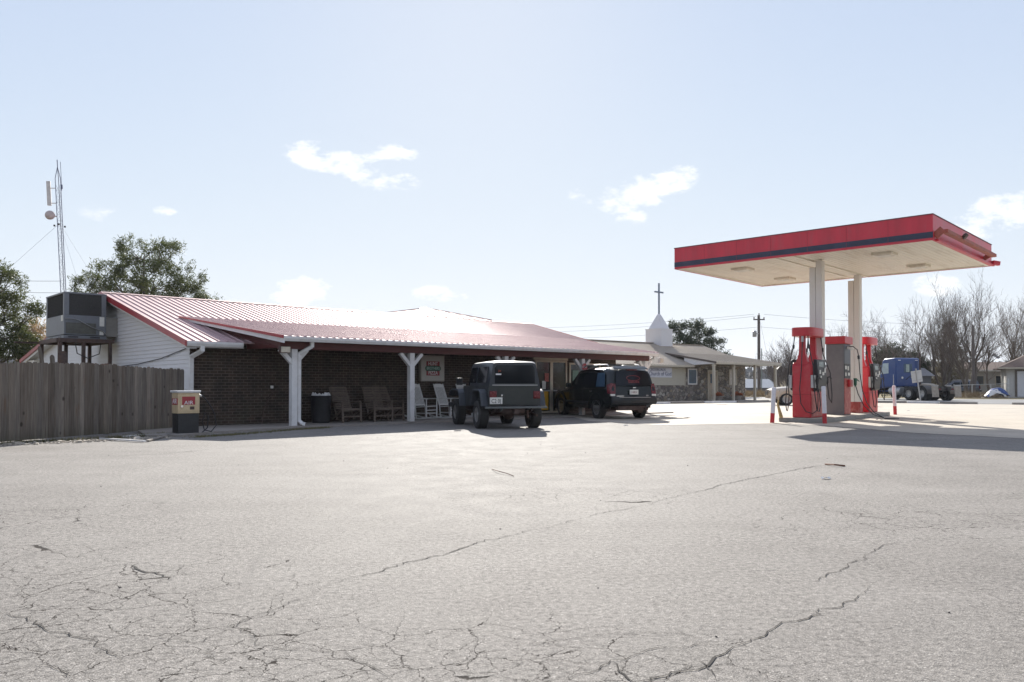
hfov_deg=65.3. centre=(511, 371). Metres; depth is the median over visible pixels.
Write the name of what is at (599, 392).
sport utility vehicle
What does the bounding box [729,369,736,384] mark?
window
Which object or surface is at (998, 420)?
concrete apron
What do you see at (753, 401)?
kerb block
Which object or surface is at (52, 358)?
timber
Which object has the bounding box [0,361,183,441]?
picket fence
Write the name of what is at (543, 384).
paper notice
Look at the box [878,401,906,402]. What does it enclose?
kerb block
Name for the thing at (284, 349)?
flood light
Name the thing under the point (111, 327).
air duct
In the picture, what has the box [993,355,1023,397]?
garage
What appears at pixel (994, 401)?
road
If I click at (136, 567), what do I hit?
pavement crack
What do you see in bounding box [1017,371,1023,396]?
garage door
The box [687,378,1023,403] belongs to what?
ground
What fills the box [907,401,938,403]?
kerb block
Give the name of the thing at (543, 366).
shop door
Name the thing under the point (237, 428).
porch slab
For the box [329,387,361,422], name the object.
slatted chair
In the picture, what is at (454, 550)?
pavement crack
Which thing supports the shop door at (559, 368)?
in the convenience store
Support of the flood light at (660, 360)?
attached to the convenience store
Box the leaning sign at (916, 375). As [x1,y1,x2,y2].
[911,368,922,400]
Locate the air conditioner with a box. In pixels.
[46,291,107,339]
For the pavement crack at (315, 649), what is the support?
on the parking lot
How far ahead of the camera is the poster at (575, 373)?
32.00 m
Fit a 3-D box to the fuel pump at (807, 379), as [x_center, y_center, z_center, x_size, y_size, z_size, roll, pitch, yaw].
[9.335,0.045,25.202,1.084,2.800,1.510,-1,-1,39]
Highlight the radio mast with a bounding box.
[45,160,65,292]
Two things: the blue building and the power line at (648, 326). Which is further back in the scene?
the blue building
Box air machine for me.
[170,390,216,433]
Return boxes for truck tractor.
[878,352,961,400]
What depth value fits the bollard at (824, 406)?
23.95 m
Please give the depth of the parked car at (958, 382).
87.42 m
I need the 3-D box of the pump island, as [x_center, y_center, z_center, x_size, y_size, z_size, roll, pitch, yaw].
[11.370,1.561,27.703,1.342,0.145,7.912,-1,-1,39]
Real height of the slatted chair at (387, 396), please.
1.062 m
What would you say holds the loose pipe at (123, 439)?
on the parking lot
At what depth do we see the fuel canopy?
25.86 m
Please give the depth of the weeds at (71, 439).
16.73 m
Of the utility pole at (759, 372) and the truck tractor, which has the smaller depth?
the truck tractor
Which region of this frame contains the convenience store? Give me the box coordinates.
[19,292,658,425]
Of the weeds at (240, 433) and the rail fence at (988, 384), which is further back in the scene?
the rail fence at (988, 384)
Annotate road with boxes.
[745,397,1023,403]
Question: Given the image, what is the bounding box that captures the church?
[587,339,781,400]
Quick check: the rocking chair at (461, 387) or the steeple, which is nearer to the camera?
the rocking chair at (461, 387)
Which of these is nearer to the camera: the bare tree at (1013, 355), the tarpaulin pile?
the tarpaulin pile
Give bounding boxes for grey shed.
[901,368,934,396]
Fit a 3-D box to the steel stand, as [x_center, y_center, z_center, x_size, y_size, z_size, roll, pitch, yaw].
[-14.530,0.292,25.885,2.350,2.620,2.420,1,-1,-43]
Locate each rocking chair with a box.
[405,384,441,418]
[429,384,458,417]
[451,384,472,416]
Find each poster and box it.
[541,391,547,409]
[573,370,578,379]
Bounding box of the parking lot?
[0,403,1023,681]
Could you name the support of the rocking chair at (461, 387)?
on the porch slab
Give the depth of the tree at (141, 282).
51.62 m
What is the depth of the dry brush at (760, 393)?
80.64 m
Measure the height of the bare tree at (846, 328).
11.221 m
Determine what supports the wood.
on the ground
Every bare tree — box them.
[825,304,873,335]
[843,281,955,366]
[871,312,947,362]
[898,273,978,386]
[912,268,1013,392]
[958,313,1023,390]
[987,294,1023,363]
[1003,298,1023,352]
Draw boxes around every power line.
[549,314,751,327]
[563,316,752,331]
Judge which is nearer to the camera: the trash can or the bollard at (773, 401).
the trash can
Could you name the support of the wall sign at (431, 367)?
attached to the convenience store
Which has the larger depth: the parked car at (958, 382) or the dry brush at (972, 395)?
the parked car at (958, 382)
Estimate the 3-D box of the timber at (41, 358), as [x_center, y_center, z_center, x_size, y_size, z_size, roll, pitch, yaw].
[-13.105,0.419,22.471,0.090,2.275,0.060,-9,2,-17]
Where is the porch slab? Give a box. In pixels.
[137,411,672,436]
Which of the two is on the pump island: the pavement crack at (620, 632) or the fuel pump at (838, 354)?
the fuel pump at (838, 354)
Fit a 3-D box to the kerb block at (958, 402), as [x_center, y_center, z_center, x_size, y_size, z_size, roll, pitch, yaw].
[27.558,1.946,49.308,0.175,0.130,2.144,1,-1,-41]
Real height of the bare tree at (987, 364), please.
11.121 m
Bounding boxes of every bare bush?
[756,335,808,386]
[762,366,789,386]
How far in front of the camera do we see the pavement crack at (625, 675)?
3.16 m
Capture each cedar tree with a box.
[668,317,731,354]
[930,320,971,385]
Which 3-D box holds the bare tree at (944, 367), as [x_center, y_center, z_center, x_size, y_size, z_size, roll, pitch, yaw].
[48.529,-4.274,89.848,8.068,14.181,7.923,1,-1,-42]
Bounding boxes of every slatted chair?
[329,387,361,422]
[362,387,393,421]
[372,387,404,420]
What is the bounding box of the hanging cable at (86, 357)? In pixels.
[75,343,100,358]
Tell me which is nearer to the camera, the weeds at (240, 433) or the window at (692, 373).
the weeds at (240, 433)
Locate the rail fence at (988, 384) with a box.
[953,379,1008,396]
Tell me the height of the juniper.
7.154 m
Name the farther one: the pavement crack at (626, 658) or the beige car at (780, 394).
the beige car at (780, 394)
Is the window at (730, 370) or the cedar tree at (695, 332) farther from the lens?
the cedar tree at (695, 332)
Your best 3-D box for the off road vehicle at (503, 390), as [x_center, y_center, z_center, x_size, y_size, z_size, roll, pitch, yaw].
[-0.504,0.647,22.693,2.080,1.807,4.100,0,-1,-18]
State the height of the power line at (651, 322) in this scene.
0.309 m
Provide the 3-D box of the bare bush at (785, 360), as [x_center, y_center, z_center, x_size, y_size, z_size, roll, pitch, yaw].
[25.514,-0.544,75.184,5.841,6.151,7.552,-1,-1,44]
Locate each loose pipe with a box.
[99,438,145,441]
[146,434,169,440]
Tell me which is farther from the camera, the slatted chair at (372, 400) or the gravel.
the slatted chair at (372, 400)
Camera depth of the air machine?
18.46 m
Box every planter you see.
[716,391,723,400]
[731,392,742,399]
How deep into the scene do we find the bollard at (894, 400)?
31.16 m
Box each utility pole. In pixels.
[752,313,764,391]
[972,325,974,392]
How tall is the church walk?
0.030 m
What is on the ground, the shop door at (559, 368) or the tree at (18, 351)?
the tree at (18, 351)
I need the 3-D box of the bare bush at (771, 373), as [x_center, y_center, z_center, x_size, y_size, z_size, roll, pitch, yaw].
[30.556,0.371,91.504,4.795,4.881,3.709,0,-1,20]
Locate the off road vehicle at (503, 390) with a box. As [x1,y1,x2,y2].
[448,361,546,428]
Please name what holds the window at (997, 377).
in the house
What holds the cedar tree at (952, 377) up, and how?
on the ground
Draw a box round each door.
[534,360,551,412]
[552,360,566,412]
[707,370,717,399]
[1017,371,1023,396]
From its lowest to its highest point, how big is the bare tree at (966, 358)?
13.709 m
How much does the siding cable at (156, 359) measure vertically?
0.471 m
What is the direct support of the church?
on the church walk
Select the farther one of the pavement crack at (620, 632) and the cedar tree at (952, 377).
the cedar tree at (952, 377)
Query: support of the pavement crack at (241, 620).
on the parking lot
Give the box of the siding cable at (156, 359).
[124,348,185,365]
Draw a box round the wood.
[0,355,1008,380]
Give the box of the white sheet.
[988,389,1006,396]
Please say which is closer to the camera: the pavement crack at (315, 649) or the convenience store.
the pavement crack at (315, 649)
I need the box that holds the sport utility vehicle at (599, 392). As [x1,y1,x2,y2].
[554,364,656,418]
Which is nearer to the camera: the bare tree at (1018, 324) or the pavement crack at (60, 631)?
the pavement crack at (60, 631)
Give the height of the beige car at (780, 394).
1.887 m
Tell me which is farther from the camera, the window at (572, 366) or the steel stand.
the window at (572, 366)
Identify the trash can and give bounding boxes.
[310,392,331,422]
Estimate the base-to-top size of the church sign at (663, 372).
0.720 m
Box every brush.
[745,388,765,396]
[777,400,782,417]
[954,389,1016,397]
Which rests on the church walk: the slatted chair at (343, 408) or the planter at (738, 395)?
the planter at (738, 395)
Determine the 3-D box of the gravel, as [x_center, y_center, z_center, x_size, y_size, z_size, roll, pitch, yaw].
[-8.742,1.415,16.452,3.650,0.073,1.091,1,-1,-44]
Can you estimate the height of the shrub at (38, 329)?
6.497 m
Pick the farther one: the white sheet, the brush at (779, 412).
the white sheet
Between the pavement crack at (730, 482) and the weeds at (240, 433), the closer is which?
the pavement crack at (730, 482)
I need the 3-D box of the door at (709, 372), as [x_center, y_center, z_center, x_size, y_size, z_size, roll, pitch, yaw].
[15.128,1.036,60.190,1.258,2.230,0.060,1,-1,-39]
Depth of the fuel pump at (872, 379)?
29.64 m
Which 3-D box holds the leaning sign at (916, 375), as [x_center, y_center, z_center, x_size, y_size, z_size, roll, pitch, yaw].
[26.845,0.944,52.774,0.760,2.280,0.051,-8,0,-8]
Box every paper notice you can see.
[542,381,545,388]
[545,373,548,380]
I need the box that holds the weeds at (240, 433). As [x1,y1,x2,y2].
[182,426,330,437]
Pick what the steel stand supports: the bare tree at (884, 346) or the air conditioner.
the air conditioner
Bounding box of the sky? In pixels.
[0,0,1023,369]
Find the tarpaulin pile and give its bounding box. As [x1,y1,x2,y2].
[984,387,1009,396]
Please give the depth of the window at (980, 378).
97.90 m
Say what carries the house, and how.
on the ground
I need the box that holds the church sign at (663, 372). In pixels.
[648,367,671,377]
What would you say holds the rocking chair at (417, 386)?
on the porch slab
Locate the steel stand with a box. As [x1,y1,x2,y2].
[14,338,114,363]
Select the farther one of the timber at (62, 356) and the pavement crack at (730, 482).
the timber at (62, 356)
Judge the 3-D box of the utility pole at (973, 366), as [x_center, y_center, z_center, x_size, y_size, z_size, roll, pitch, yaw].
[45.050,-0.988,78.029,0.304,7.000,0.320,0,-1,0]
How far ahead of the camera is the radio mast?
39.89 m
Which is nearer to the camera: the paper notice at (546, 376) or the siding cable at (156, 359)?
the siding cable at (156, 359)
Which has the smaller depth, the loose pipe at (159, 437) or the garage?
the loose pipe at (159, 437)
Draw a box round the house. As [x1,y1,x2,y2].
[960,362,1005,397]
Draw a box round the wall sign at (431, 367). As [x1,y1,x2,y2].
[419,355,443,381]
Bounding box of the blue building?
[745,379,773,391]
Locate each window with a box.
[569,363,599,382]
[687,368,696,384]
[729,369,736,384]
[977,375,983,385]
[995,375,1000,385]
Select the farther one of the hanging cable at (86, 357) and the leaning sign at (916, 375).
the leaning sign at (916, 375)
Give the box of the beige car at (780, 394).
[765,386,791,404]
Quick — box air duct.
[105,318,117,337]
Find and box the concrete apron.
[575,402,1023,437]
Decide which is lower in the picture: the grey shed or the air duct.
the grey shed
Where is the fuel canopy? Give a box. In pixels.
[674,213,1000,412]
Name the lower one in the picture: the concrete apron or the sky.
the concrete apron
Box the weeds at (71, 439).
[0,431,171,443]
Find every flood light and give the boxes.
[279,346,290,352]
[658,356,663,362]
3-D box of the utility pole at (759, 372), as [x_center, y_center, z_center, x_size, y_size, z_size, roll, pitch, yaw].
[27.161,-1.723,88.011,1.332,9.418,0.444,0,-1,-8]
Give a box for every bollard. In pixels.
[770,387,775,422]
[821,386,826,423]
[892,385,896,414]
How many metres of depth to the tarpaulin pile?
73.71 m
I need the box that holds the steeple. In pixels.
[645,283,672,345]
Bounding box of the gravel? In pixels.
[0,435,170,445]
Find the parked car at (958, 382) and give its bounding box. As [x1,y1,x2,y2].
[945,380,981,393]
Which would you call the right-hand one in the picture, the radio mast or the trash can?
the trash can
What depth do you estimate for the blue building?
119.36 m
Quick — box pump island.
[779,412,889,422]
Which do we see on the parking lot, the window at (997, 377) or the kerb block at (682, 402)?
the kerb block at (682, 402)
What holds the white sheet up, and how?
on the tarpaulin pile
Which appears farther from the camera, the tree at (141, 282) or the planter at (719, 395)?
the planter at (719, 395)
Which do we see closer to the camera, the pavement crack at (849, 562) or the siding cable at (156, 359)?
the pavement crack at (849, 562)
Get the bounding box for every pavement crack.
[8,613,121,658]
[133,565,171,579]
[153,590,318,642]
[227,622,388,676]
[319,508,627,588]
[524,631,718,643]
[563,644,712,681]
[615,662,694,681]
[619,586,871,681]
[658,465,820,500]
[817,544,883,580]
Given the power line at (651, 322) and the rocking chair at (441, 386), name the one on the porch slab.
the rocking chair at (441, 386)
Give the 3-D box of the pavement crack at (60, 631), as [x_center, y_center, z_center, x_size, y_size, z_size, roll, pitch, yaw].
[-2.082,1.211,3.709,1.167,0.001,0.074,-1,-1,35]
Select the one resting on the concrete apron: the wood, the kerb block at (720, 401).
the kerb block at (720, 401)
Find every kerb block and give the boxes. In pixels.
[670,401,703,403]
[704,401,736,402]
[737,400,768,402]
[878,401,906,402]
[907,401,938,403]
[940,402,977,403]
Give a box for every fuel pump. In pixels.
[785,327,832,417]
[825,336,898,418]
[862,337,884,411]
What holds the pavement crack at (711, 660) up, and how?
on the parking lot
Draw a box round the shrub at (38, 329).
[19,316,45,349]
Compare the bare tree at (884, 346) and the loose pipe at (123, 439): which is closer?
the loose pipe at (123, 439)
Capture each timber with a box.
[38,346,43,363]
[50,355,54,363]
[58,351,66,363]
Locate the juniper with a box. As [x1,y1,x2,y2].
[872,338,932,395]
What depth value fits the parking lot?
5.40 m
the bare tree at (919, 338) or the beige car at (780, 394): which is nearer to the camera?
the beige car at (780, 394)
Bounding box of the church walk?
[657,399,770,401]
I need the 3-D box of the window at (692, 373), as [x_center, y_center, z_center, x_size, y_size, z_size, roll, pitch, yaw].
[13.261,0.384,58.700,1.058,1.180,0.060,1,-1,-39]

